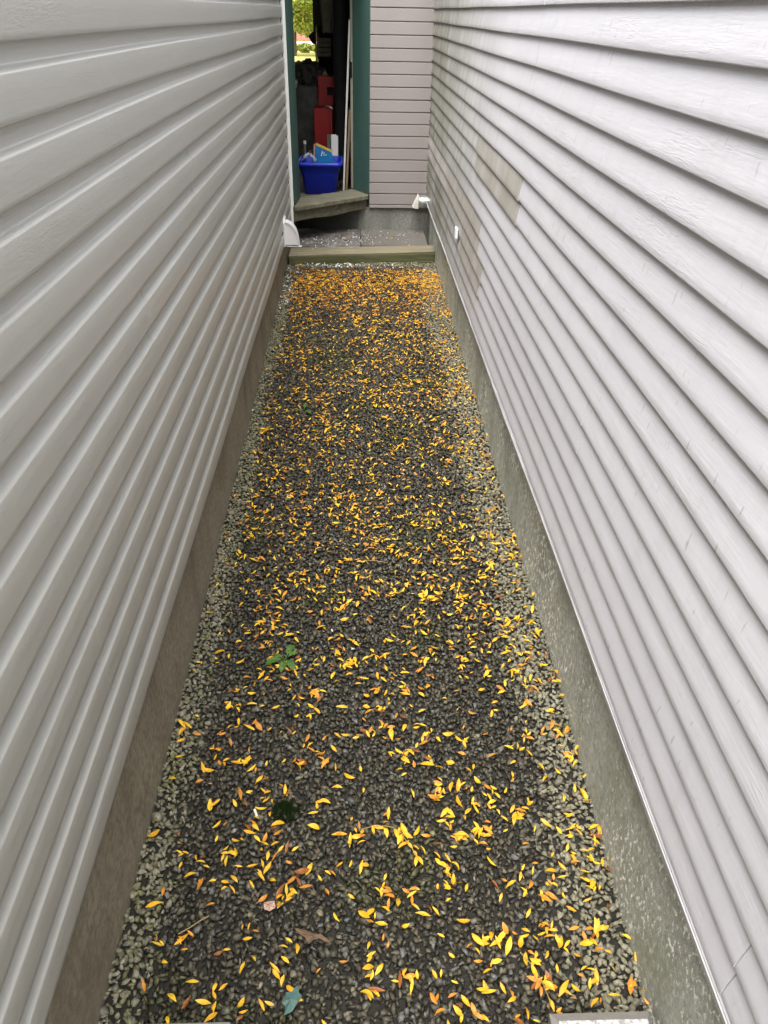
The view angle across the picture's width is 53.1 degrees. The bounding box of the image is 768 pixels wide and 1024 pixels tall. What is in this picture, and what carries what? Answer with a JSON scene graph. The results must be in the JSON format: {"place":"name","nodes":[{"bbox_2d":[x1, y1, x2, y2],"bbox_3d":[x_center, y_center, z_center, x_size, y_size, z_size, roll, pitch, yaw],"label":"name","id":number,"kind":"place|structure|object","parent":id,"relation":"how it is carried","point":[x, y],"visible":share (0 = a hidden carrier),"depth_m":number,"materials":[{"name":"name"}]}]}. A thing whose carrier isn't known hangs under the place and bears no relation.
{"place":"outdoors","nodes":[
{"label":"outdoors","id":0,"kind":"place"},
{"bbox_2d":[296,21,316,40],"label":"brick house","id":1,"kind":"structure","parent":0,"point":[301,38],"depth_m":61.18,"materials":[{"name":"brick"}]},
{"bbox_2d":[318,38,331,56],"bbox_3d":[-0.668,-5.243,8.671,0.147,0.172,0.215,0,33,-2],"label":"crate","id":2,"kind":"object","parent":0,"point":[324,49],"visible":1,"depth_m":8.59,"materials":[{"name":"plastic"}]},
{"bbox_2d":[295,41,366,205],"bbox_3d":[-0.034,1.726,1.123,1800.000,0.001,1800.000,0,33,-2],"label":"ground","id":3,"kind":"structure","parent":0,"point":[300,56],"depth_m":41.21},
{"bbox_2d":[0,0,301,1023],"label":"house","id":4,"kind":"structure","parent":3,"relation":"on","point":[148,234],"depth_m":1.88,"materials":[{"name":"plastic"}]},
{"bbox_2d":[292,0,312,55],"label":"tree","id":5,"kind":"object","parent":3,"relation":"on","point":[302,13],"visible":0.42,"depth_m":39.87,"materials":[{"name":"green plant"}]},
{"bbox_2d":[297,42,311,52],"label":"shrub","id":6,"kind":"object","parent":3,"relation":"on","point":[304,47],"visible":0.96,"depth_m":43.84,"materials":[{"name":"green plant"}]},
{"bbox_2d":[289,245,434,265],"bbox_3d":[-0.200,-2.324,7.123,1.341,0.220,0.292,-1,33,-3],"label":"step","id":7,"kind":"object","parent":3,"relation":"on","point":[425,254],"visible":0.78,"depth_m":7.03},
{"bbox_2d":[412,0,767,1023],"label":"house","id":8,"kind":"structure","parent":3,"relation":"on","point":[594,200],"depth_m":1.85,"materials":[{"name":"plastic"}]},
{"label":"soil","id":9,"kind":"structure","parent":3,"relation":"on","visible":0},
{"bbox_2d":[292,228,359,247],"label":"paving slab","id":10,"kind":"structure","parent":9,"relation":"on","point":[313,233],"depth_m":7.47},
{"bbox_2d":[299,229,413,247],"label":"flakes","id":11,"kind":"object","parent":10,"relation":"on","point":[348,238],"visible":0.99,"depth_m":7.37,"materials":[{"name":"stone"}]},
{"bbox_2d":[361,229,427,245],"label":"paving slab","id":12,"kind":"structure","parent":9,"relation":"on","point":[418,238],"depth_m":7.45,"materials":[{"name":"concrete"}]},
{"bbox_2d":[282,0,434,239],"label":"shed","id":13,"kind":"structure","parent":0,"point":[391,52],"depth_m":7.20,"materials":[{"name":"wood"}]},
{"bbox_2d":[296,82,318,167],"bbox_3d":[-0.890,-4.489,8.923,0.358,0.928,0.537,0,33,-2],"label":"grey cover","id":14,"kind":"object","parent":13,"relation":"on","point":[307,100],"visible":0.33,"depth_m":8.64,"materials":[{"name":"fabric"}]},
{"bbox_2d":[295,58,319,85],"bbox_3d":[-0.874,-4.961,8.746,0.370,0.355,0.532,0,33,-2],"label":"rubbish bag","id":15,"kind":"object","parent":14,"relation":"on","point":[306,70],"visible":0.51,"depth_m":8.55,"materials":[{"name":"plastic"}]},
{"bbox_2d":[315,64,326,82],"bbox_3d":[-0.723,-4.906,8.691,0.180,0.266,0.282,0,33,-2],"label":"rubbish bag","id":16,"kind":"object","parent":14,"relation":"on","point":[321,69],"visible":0.36,"depth_m":8.57,"materials":[{"name":"plastic"}]},
{"bbox_2d":[312,0,321,42],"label":"dark board","id":17,"kind":"object","parent":13,"relation":"attached to","point":[316,13],"visible":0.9,"depth_m":8.37,"materials":[{"name":"brown wood"}]},
{"bbox_2d":[299,155,343,193],"bbox_3d":[-0.637,-3.417,7.805,0.456,0.303,0.495,0,33,-2],"label":"recycling bin","id":18,"kind":"object","parent":13,"relation":"on","point":[320,178],"visible":0.85,"depth_m":7.65,"materials":[{"name":"blue plastic"}]},
{"bbox_2d":[303,141,305,185],"bbox_3d":[-0.818,-3.633,8.016,0.066,0.430,0.068,0,33,-2],"label":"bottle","id":19,"kind":"object","parent":18,"relation":"in","point":[304,142],"visible":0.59,"depth_m":7.92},
{"bbox_2d":[301,152,316,162],"bbox_3d":[-0.745,-3.492,7.609,0.164,0.127,0.220,0,33,-2],"label":"plastic bag","id":20,"kind":"object","parent":18,"relation":"on","point":[314,158],"visible":0.94,"depth_m":7.56,"materials":[{"name":"plastic"}]},
{"bbox_2d":[313,143,333,162],"bbox_3d":[-0.613,-3.635,7.786,0.204,0.182,0.051,0,33,-2],"label":"snack packet","id":21,"kind":"object","parent":18,"relation":"in","point":[322,154],"visible":0.91,"depth_m":7.77},
{"bbox_2d":[327,134,330,148],"bbox_3d":[-0.569,-3.673,8.034,0.039,0.485,0.100,0,33,-2],"label":"carton","id":22,"kind":"object","parent":18,"relation":"in","point":[329,141],"visible":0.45,"depth_m":7.90,"materials":[{"name":"grey cardboard"}]},
{"bbox_2d":[314,105,332,147],"bbox_3d":[-0.652,-4.088,8.460,0.204,0.714,0.328,0,33,-2],"label":"red cabinet","id":23,"kind":"object","parent":13,"relation":"on","point":[323,121],"visible":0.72,"depth_m":8.25,"materials":[{"name":"paint"}]},
{"bbox_2d":[319,0,332,33],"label":"garment bag","id":24,"kind":"object","parent":13,"relation":"hanging from","point":[326,13],"visible":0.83,"depth_m":8.24,"materials":[{"name":"fabric"}]},
{"bbox_2d":[318,74,334,133],"bbox_3d":[-0.607,-4.415,8.741,0.245,0.957,0.404,0,33,-2],"label":"red cabinet","id":25,"kind":"object","parent":13,"relation":"on","point":[325,90],"visible":0.38,"depth_m":8.42,"materials":[{"name":"paint"}]},
{"bbox_2d":[315,0,350,159],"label":"shelf unit","id":26,"kind":"object","parent":13,"relation":"on","point":[326,62],"visible":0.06,"depth_m":8.88,"materials":[{"name":"black metal"}]},
{"bbox_2d":[308,31,314,43],"bbox_3d":[-0.795,-5.232,8.480,0.074,0.122,0.100,0,33,-2],"label":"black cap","id":27,"kind":"object","parent":26,"relation":"hanging from","point":[311,36],"visible":1,"depth_m":8.44,"materials":[{"name":"fabric"}]},
{"bbox_2d":[331,134,338,186],"bbox_3d":[-0.509,-3.651,7.997,0.070,0.491,0.090,0,33,-2],"label":"carton","id":28,"kind":"object","parent":13,"relation":"on","point":[334,142],"visible":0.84,"depth_m":7.88,"materials":[{"name":"cardboard"}]},
{"bbox_2d":[332,0,348,180],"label":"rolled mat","id":29,"kind":"object","parent":13,"relation":"on","point":[339,23],"visible":0.77,"depth_m":7.83,"materials":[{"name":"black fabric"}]},
{"bbox_2d":[343,19,349,190],"bbox_3d":[-0.380,-4.166,7.881,0.092,1.485,0.930,0,33,-2],"label":"white board","id":30,"kind":"object","parent":13,"relation":"on","point":[347,93],"visible":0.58,"depth_m":7.53,"materials":[{"name":"wood"}]},
{"bbox_2d":[345,103,350,189],"bbox_3d":[-0.370,-3.791,7.983,0.065,0.745,0.670,0,33,-2],"label":"brown board","id":31,"kind":"object","parent":13,"relation":"on","point":[348,146],"visible":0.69,"depth_m":7.70,"materials":[{"name":"wood"}]},
{"bbox_2d":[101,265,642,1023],"bbox_3d":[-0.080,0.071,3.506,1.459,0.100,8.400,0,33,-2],"label":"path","id":32,"kind":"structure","parent":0,"point":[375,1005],"depth_m":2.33,"materials":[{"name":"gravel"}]},
{"bbox_2d":[167,1022,230,1023],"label":"concrete slab","id":33,"kind":"structure","parent":32,"relation":"on","point":[204,1023],"depth_m":1.78,"materials":[{"name":"concrete"}]},
{"bbox_2d":[197,878,202,889],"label":"fallen leaf","id":34,"kind":"object","parent":32,"relation":"on","point":[200,884],"visible":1,"depth_m":2.08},
{"bbox_2d":[204,1012,216,1021],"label":"fallen leaf","id":35,"kind":"object","parent":32,"relation":"on","point":[211,1016],"visible":1,"depth_m":1.80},
{"bbox_2d":[270,962,279,972],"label":"fallen leaf","id":36,"kind":"object","parent":32,"relation":"on","point":[275,967],"visible":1,"depth_m":1.89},
{"bbox_2d":[272,969,279,979],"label":"fallen leaf","id":37,"kind":"object","parent":32,"relation":"on","point":[276,973],"visible":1,"depth_m":1.88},
{"bbox_2d":[286,985,292,991],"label":"fallen leaf","id":38,"kind":"object","parent":32,"relation":"on","point":[289,988],"visible":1,"depth_m":1.85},
{"bbox_2d":[287,876,295,883],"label":"fallen leaf","id":39,"kind":"object","parent":32,"relation":"on","point":[291,879],"visible":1,"depth_m":2.08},
{"bbox_2d":[375,921,387,924],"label":"fallen leaf","id":40,"kind":"object","parent":32,"relation":"on","point":[380,923],"visible":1,"depth_m":1.99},
{"bbox_2d":[398,970,401,987],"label":"fallen leaf","id":41,"kind":"object","parent":32,"relation":"on","point":[399,979],"visible":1,"depth_m":1.87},
{"bbox_2d":[453,1005,461,1015],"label":"fallen leaf","id":42,"kind":"object","parent":32,"relation":"on","point":[458,1011],"visible":1,"depth_m":1.82,"materials":[{"name":"plant"}]},
{"bbox_2d":[476,987,488,990],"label":"fallen leaf","id":43,"kind":"object","parent":32,"relation":"on","point":[482,989],"visible":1,"depth_m":1.87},
{"bbox_2d":[505,880,515,888],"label":"fallen leaf","id":44,"kind":"object","parent":32,"relation":"on","point":[511,882],"visible":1,"depth_m":2.09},
{"bbox_2d":[557,936,562,947],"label":"fallen leaf","id":45,"kind":"object","parent":32,"relation":"on","point":[560,945],"visible":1,"depth_m":1.96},
{"bbox_2d":[594,918,599,934],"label":"fallen leaf","id":46,"kind":"object","parent":32,"relation":"on","point":[596,926],"visible":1,"depth_m":1.99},
{"bbox_2d":[98,262,651,1023],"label":"gravel","id":47,"kind":"structure","parent":0,"point":[172,918],"depth_m":2.56,"materials":[{"name":"gravel"}]},
{"bbox_2d":[142,980,145,990],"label":"fallen leaf","id":48,"kind":"object","parent":47,"relation":"on","point":[144,985],"visible":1,"depth_m":1.85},
{"bbox_2d":[146,901,160,906],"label":"fallen leaf","id":49,"kind":"object","parent":47,"relation":"on","point":[153,903],"visible":1,"depth_m":2.03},
{"bbox_2d":[167,993,175,1001],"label":"fallen leaf","id":50,"kind":"object","parent":47,"relation":"on","point":[171,996],"visible":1,"depth_m":1.83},
{"bbox_2d":[174,933,188,944],"bbox_3d":[-0.513,1.083,1.950,0.042,0.002,0.013,-28,27,-35],"label":"fallen leaf","id":51,"kind":"object","parent":47,"relation":"on","point":[181,940],"visible":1,"depth_m":1.95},
{"bbox_2d":[182,996,190,1008],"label":"fallen leaf","id":52,"kind":"object","parent":47,"relation":"on","point":[186,1002],"visible":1,"depth_m":1.82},
{"bbox_2d":[186,979,198,982],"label":"fallen leaf","id":53,"kind":"object","parent":47,"relation":"on","point":[193,981],"visible":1,"depth_m":1.87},
{"bbox_2d":[178,916,208,933],"bbox_3d":[-0.488,1.061,1.977,0.085,0.007,0.006,-20,38,-29],"label":"twig","id":54,"kind":"object","parent":47,"relation":"on","point":[193,925],"visible":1,"depth_m":1.97,"materials":[{"name":"wood"}]},
{"bbox_2d":[195,999,210,1004],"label":"fallen leaf","id":55,"kind":"object","parent":47,"relation":"on","point":[203,1001],"visible":1,"depth_m":1.83,"materials":[{"name":"plant"}]},
{"bbox_2d":[237,997,244,1006],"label":"fallen leaf","id":56,"kind":"object","parent":47,"relation":"on","point":[241,1003],"visible":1,"depth_m":1.83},
{"bbox_2d":[259,999,264,1010],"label":"fallen leaf","id":57,"kind":"object","parent":47,"relation":"on","point":[261,1004],"visible":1,"depth_m":1.82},
{"bbox_2d":[258,894,266,901],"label":"fallen leaf","id":58,"kind":"object","parent":47,"relation":"on","point":[262,898],"visible":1,"depth_m":2.04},
{"bbox_2d":[264,1001,274,1005],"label":"fallen leaf","id":59,"kind":"object","parent":47,"relation":"on","point":[269,1003],"visible":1,"depth_m":1.82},
{"bbox_2d":[264,901,275,910],"bbox_3d":[-0.300,1.035,2.017,0.031,0.010,0.026,-5,34,-9],"label":"pale chip","id":60,"kind":"object","parent":47,"relation":"on","point":[269,906],"visible":1,"depth_m":2.02,"materials":[{"name":"stone"}]},
{"bbox_2d":[276,883,284,898],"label":"fallen leaf","id":61,"kind":"object","parent":47,"relation":"on","point":[280,889],"visible":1,"depth_m":2.06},
{"bbox_2d":[265,645,297,671],"bbox_3d":[-0.369,0.524,2.776,0.115,0.016,0.140,0,33,-2],"label":"weed","id":62,"kind":"object","parent":47,"relation":"on","point":[283,664],"visible":1,"depth_m":2.76,"materials":[{"name":"green plant"}]},
{"bbox_2d":[280,975,283,986],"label":"fallen leaf","id":63,"kind":"object","parent":47,"relation":"on","point":[281,980],"visible":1,"depth_m":1.87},
{"bbox_2d":[271,799,300,821],"bbox_3d":[-0.290,0.879,2.269,0.090,0.023,0.075,0,33,-2],"label":"moss clump","id":64,"kind":"object","parent":47,"relation":"on","point":[286,810],"visible":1,"depth_m":2.27,"materials":[{"name":"plant"}]},
{"bbox_2d":[282,985,301,1014],"bbox_3d":[-0.220,1.159,1.825,0.059,0.007,0.046,-17,37,-26],"label":"teal leaf","id":65,"kind":"object","parent":47,"relation":"on","point":[291,1000],"visible":1,"depth_m":1.82,"materials":[{"name":"plant"}]},
{"bbox_2d":[294,868,308,873],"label":"fallen leaf","id":66,"kind":"object","parent":47,"relation":"on","point":[302,871],"visible":1,"depth_m":2.10,"materials":[{"name":"plant"}]},
{"bbox_2d":[295,404,310,413],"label":"weed","id":67,"kind":"object","parent":47,"relation":"on","point":[304,406],"visible":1,"depth_m":4.50,"materials":[{"name":"green plant"}]},
{"bbox_2d":[305,863,312,874],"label":"fallen leaf","id":68,"kind":"object","parent":47,"relation":"on","point":[309,867],"visible":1,"depth_m":2.11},
{"bbox_2d":[295,928,330,943],"bbox_3d":[-0.183,1.077,1.946,0.105,0.012,0.028,12,35,16],"label":"dry leaf","id":69,"kind":"object","parent":47,"relation":"on","point":[308,936],"visible":1,"depth_m":1.95,"materials":[{"name":"plant"}]},
{"bbox_2d":[252,262,424,649],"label":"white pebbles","id":70,"kind":"object","parent":47,"relation":"on","point":[294,293],"visible":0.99,"depth_m":6.77,"materials":[{"name":"stone"}]},
{"bbox_2d":[359,860,362,872],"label":"fallen leaf","id":71,"kind":"object","parent":47,"relation":"on","point":[360,867],"visible":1,"depth_m":2.11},
{"bbox_2d":[358,910,369,917],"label":"fallen leaf","id":72,"kind":"object","parent":47,"relation":"on","point":[364,914],"visible":1,"depth_m":2.00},
{"bbox_2d":[360,989,373,998],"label":"fallen leaf","id":73,"kind":"object","parent":47,"relation":"on","point":[367,992],"visible":1,"depth_m":1.84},
{"bbox_2d":[362,964,373,969],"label":"fallen leaf","id":74,"kind":"object","parent":47,"relation":"on","point":[367,966],"visible":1,"depth_m":1.89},
{"bbox_2d":[367,908,374,914],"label":"fallen leaf","id":75,"kind":"object","parent":47,"relation":"on","point":[370,911],"visible":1,"depth_m":2.01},
{"bbox_2d":[368,987,384,991],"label":"fallen leaf","id":76,"kind":"object","parent":47,"relation":"on","point":[377,989],"visible":1,"depth_m":1.85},
{"bbox_2d":[147,263,608,1023],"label":"fallen leaves","id":77,"kind":"object","parent":47,"relation":"on","point":[459,835],"visible":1,"depth_m":3.03,"materials":[{"name":"yellow plant"}]},
{"bbox_2d":[375,964,382,974],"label":"fallen leaf","id":78,"kind":"object","parent":47,"relation":"on","point":[379,968],"visible":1,"depth_m":1.89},
{"bbox_2d":[361,826,422,865],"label":"fallen leaves","id":79,"kind":"object","parent":47,"relation":"on","point":[399,839],"visible":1,"depth_m":2.18,"materials":[{"name":"plant"}]},
{"bbox_2d":[403,973,414,978],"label":"fallen leaf","id":80,"kind":"object","parent":47,"relation":"on","point":[409,974],"visible":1,"depth_m":1.88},
{"bbox_2d":[410,979,413,994],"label":"fallen leaf","id":81,"kind":"object","parent":47,"relation":"on","point":[411,986],"visible":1,"depth_m":1.86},
{"bbox_2d":[415,911,429,915],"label":"fallen leaf","id":82,"kind":"object","parent":47,"relation":"on","point":[423,913],"visible":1,"depth_m":2.01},
{"bbox_2d":[430,992,437,1004],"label":"fallen leaf","id":83,"kind":"object","parent":47,"relation":"on","point":[432,997],"visible":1,"depth_m":1.84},
{"bbox_2d":[451,873,455,884],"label":"fallen leaf","id":84,"kind":"object","parent":47,"relation":"on","point":[453,880],"visible":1,"depth_m":2.09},
{"bbox_2d":[456,919,469,922],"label":"fallen leaf","id":85,"kind":"object","parent":47,"relation":"on","point":[463,920],"visible":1,"depth_m":2.00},
{"bbox_2d":[461,995,469,1006],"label":"fallen leaf","id":86,"kind":"object","parent":47,"relation":"on","point":[465,1000],"visible":1,"depth_m":1.84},
{"bbox_2d":[471,1002,476,1014],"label":"fallen leaf","id":87,"kind":"object","parent":47,"relation":"on","point":[473,1008],"visible":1,"depth_m":1.83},
{"bbox_2d":[471,933,483,945],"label":"fallen leaf","id":88,"kind":"object","parent":47,"relation":"on","point":[476,938],"visible":1,"depth_m":1.96,"materials":[{"name":"plant"}]},
{"bbox_2d":[472,1012,483,1019],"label":"fallen leaf","id":89,"kind":"object","parent":47,"relation":"on","point":[477,1015],"visible":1,"depth_m":1.81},
{"bbox_2d":[482,989,495,993],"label":"fallen leaf","id":90,"kind":"object","parent":47,"relation":"on","point":[489,991],"visible":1,"depth_m":1.86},
{"bbox_2d":[493,958,501,963],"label":"fallen leaf","id":91,"kind":"object","parent":47,"relation":"on","point":[497,960],"visible":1,"depth_m":1.92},
{"bbox_2d":[498,930,505,938],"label":"fallen leaf","id":92,"kind":"object","parent":47,"relation":"on","point":[502,934],"visible":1,"depth_m":1.98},
{"bbox_2d":[500,982,505,993],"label":"fallen leaf","id":93,"kind":"object","parent":47,"relation":"on","point":[502,987],"visible":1,"depth_m":1.87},
{"bbox_2d":[502,922,508,933],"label":"fallen leaf","id":94,"kind":"object","parent":47,"relation":"on","point":[505,927],"visible":1,"depth_m":1.99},
{"bbox_2d":[505,936,511,955],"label":"fallen leaf","id":95,"kind":"object","parent":47,"relation":"on","point":[508,946],"visible":1,"depth_m":1.95,"materials":[{"name":"plant"}]},
{"bbox_2d":[508,996,515,1001],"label":"fallen leaf","id":96,"kind":"object","parent":47,"relation":"on","point":[511,999],"visible":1,"depth_m":1.85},
{"bbox_2d":[518,936,523,947],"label":"fallen leaf","id":97,"kind":"object","parent":47,"relation":"on","point":[520,942],"visible":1,"depth_m":1.96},
{"bbox_2d":[523,952,527,964],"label":"fallen leaf","id":98,"kind":"object","parent":47,"relation":"on","point":[524,959],"visible":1,"depth_m":1.93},
{"bbox_2d":[526,975,543,983],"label":"fallen leaf","id":99,"kind":"object","parent":47,"relation":"on","point":[533,978],"visible":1,"depth_m":1.89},
{"bbox_2d":[520,952,554,1011],"bbox_3d":[0.377,1.144,1.880,0.040,0.012,0.145,-21,39,-30],"label":"fallen leaf","id":100,"kind":"object","parent":47,"relation":"on","point":[547,983],"visible":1,"depth_m":1.87,"materials":[{"name":"yellow plant"}]},
{"bbox_2d":[538,894,551,901],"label":"fallen leaf","id":101,"kind":"object","parent":47,"relation":"on","point":[545,897],"visible":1,"depth_m":2.06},
{"bbox_2d":[545,970,551,981],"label":"fallen leaf","id":102,"kind":"object","parent":47,"relation":"on","point":[547,974],"visible":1,"depth_m":1.90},
{"bbox_2d":[547,891,557,899],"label":"fallen leaf","id":103,"kind":"object","parent":47,"relation":"on","point":[553,896],"visible":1,"depth_m":2.06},
{"bbox_2d":[555,934,560,942],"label":"fallen leaf","id":104,"kind":"object","parent":47,"relation":"on","point":[557,938],"visible":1,"depth_m":1.97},
{"bbox_2d":[559,980,568,996],"bbox_3d":[0.438,1.159,1.874,0.014,0.005,0.047,22,49,37],"label":"fallen leaf","id":105,"kind":"object","parent":47,"relation":"on","point":[563,987],"visible":1,"depth_m":1.87,"materials":[{"name":"plant"}]},
{"bbox_2d":[579,939,591,945],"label":"fallen leaf","id":106,"kind":"object","parent":47,"relation":"on","point":[581,943],"visible":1,"depth_m":1.96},
{"bbox_2d":[582,941,593,945],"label":"fallen leaf","id":107,"kind":"object","parent":106,"relation":"on","point":[587,943],"visible":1,"depth_m":1.96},
{"bbox_2d":[590,879,595,888],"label":"fallen leaf","id":108,"kind":"object","parent":47,"relation":"on","point":[592,883],"visible":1,"depth_m":2.08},
{"bbox_2d":[591,998,598,1006],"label":"fallen leaf","id":109,"kind":"object","parent":47,"relation":"on","point":[594,1001],"visible":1,"depth_m":1.85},
{"bbox_2d":[594,968,598,985],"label":"fallen leaf","id":110,"kind":"object","parent":47,"relation":"on","point":[596,975],"visible":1,"depth_m":1.90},
{"bbox_2d":[547,1011,651,1023],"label":"concrete block","id":111,"kind":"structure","parent":47,"relation":"on","point":[642,1017],"depth_m":1.77,"materials":[{"name":"concrete"}]},
{"bbox_2d":[600,925,608,929],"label":"fallen leaf","id":112,"kind":"object","parent":47,"relation":"on","point":[606,927],"visible":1,"depth_m":1.99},
{"bbox_2d":[608,993,620,995],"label":"fallen leaf","id":113,"kind":"object","parent":47,"relation":"on","point":[613,994],"visible":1,"depth_m":1.86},
{"bbox_2d":[628,976,633,994],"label":"fallen leaf","id":114,"kind":"object","parent":47,"relation":"on","point":[630,980],"visible":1,"depth_m":1.87,"materials":[{"name":"plant"}]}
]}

